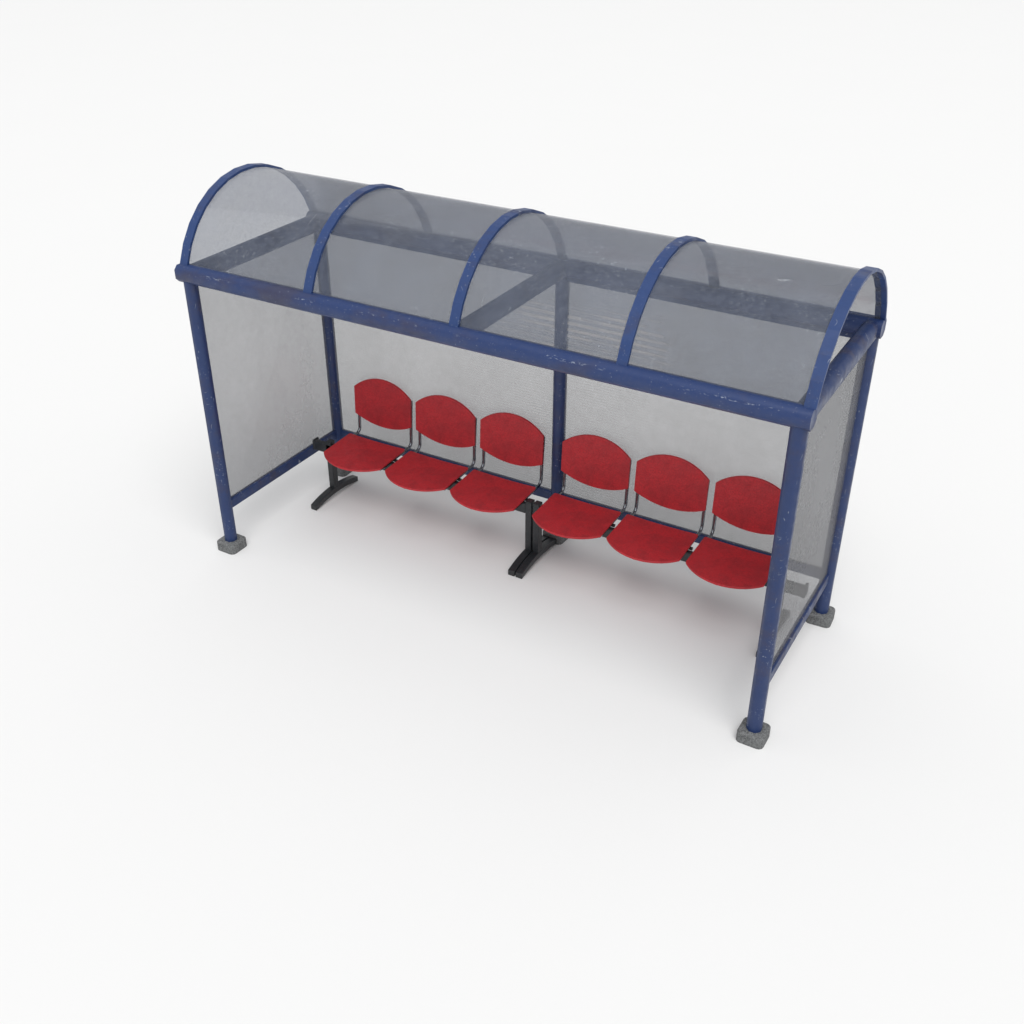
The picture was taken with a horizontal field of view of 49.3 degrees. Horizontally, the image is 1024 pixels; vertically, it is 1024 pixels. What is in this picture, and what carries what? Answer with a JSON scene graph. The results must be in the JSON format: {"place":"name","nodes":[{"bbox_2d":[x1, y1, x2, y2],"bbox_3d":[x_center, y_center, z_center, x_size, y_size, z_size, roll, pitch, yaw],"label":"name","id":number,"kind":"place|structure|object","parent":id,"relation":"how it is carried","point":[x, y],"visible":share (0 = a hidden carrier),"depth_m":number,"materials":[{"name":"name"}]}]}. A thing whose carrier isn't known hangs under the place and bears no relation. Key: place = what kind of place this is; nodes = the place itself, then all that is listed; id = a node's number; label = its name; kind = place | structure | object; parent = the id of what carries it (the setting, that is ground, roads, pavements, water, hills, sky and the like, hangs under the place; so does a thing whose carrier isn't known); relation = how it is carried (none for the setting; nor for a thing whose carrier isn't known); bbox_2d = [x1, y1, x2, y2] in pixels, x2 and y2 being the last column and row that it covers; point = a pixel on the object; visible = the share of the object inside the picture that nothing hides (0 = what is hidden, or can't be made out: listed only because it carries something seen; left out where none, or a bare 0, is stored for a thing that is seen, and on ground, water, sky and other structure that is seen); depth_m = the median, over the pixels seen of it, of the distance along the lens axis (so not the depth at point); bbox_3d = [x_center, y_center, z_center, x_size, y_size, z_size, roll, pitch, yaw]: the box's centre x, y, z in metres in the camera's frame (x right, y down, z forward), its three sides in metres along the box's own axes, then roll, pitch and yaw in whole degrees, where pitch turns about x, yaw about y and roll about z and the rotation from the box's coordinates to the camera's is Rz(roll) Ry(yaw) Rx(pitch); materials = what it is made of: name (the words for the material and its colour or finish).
{"place":"outdoors","nodes":[
{"label":"outdoors","id":0,"kind":"place"},
{"bbox_2d":[0,0,1023,1023],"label":"ground","id":1,"kind":"structure","parent":0,"point":[375,747],"depth_m":8.15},
{"bbox_2d":[311,379,548,575],"bbox_3d":[-0.690,-0.333,8.262,1.948,0.960,0.595,17,36,25],"label":"seat bench","id":2,"kind":"object","parent":1,"relation":"on","point":[512,438],"visible":0.99,"depth_m":8.21,"materials":[{"name":"red plastic"}]},
{"bbox_2d":[174,163,887,749],"bbox_3d":[0.003,-0.623,7.165,4.170,2.613,1.480,17,36,25],"label":"bus shelter","id":3,"kind":"object","parent":1,"relation":"on","point":[562,271],"visible":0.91,"depth_m":6.68,"materials":[{"name":"blue paint"}]},
{"bbox_2d":[516,434,808,654],"bbox_3d":[1.010,0.186,7.426,1.962,0.960,0.595,17,36,25],"label":"seat bench","id":4,"kind":"object","parent":1,"relation":"on","point":[746,503],"visible":0.89,"depth_m":7.46,"materials":[{"name":"red plastic"}]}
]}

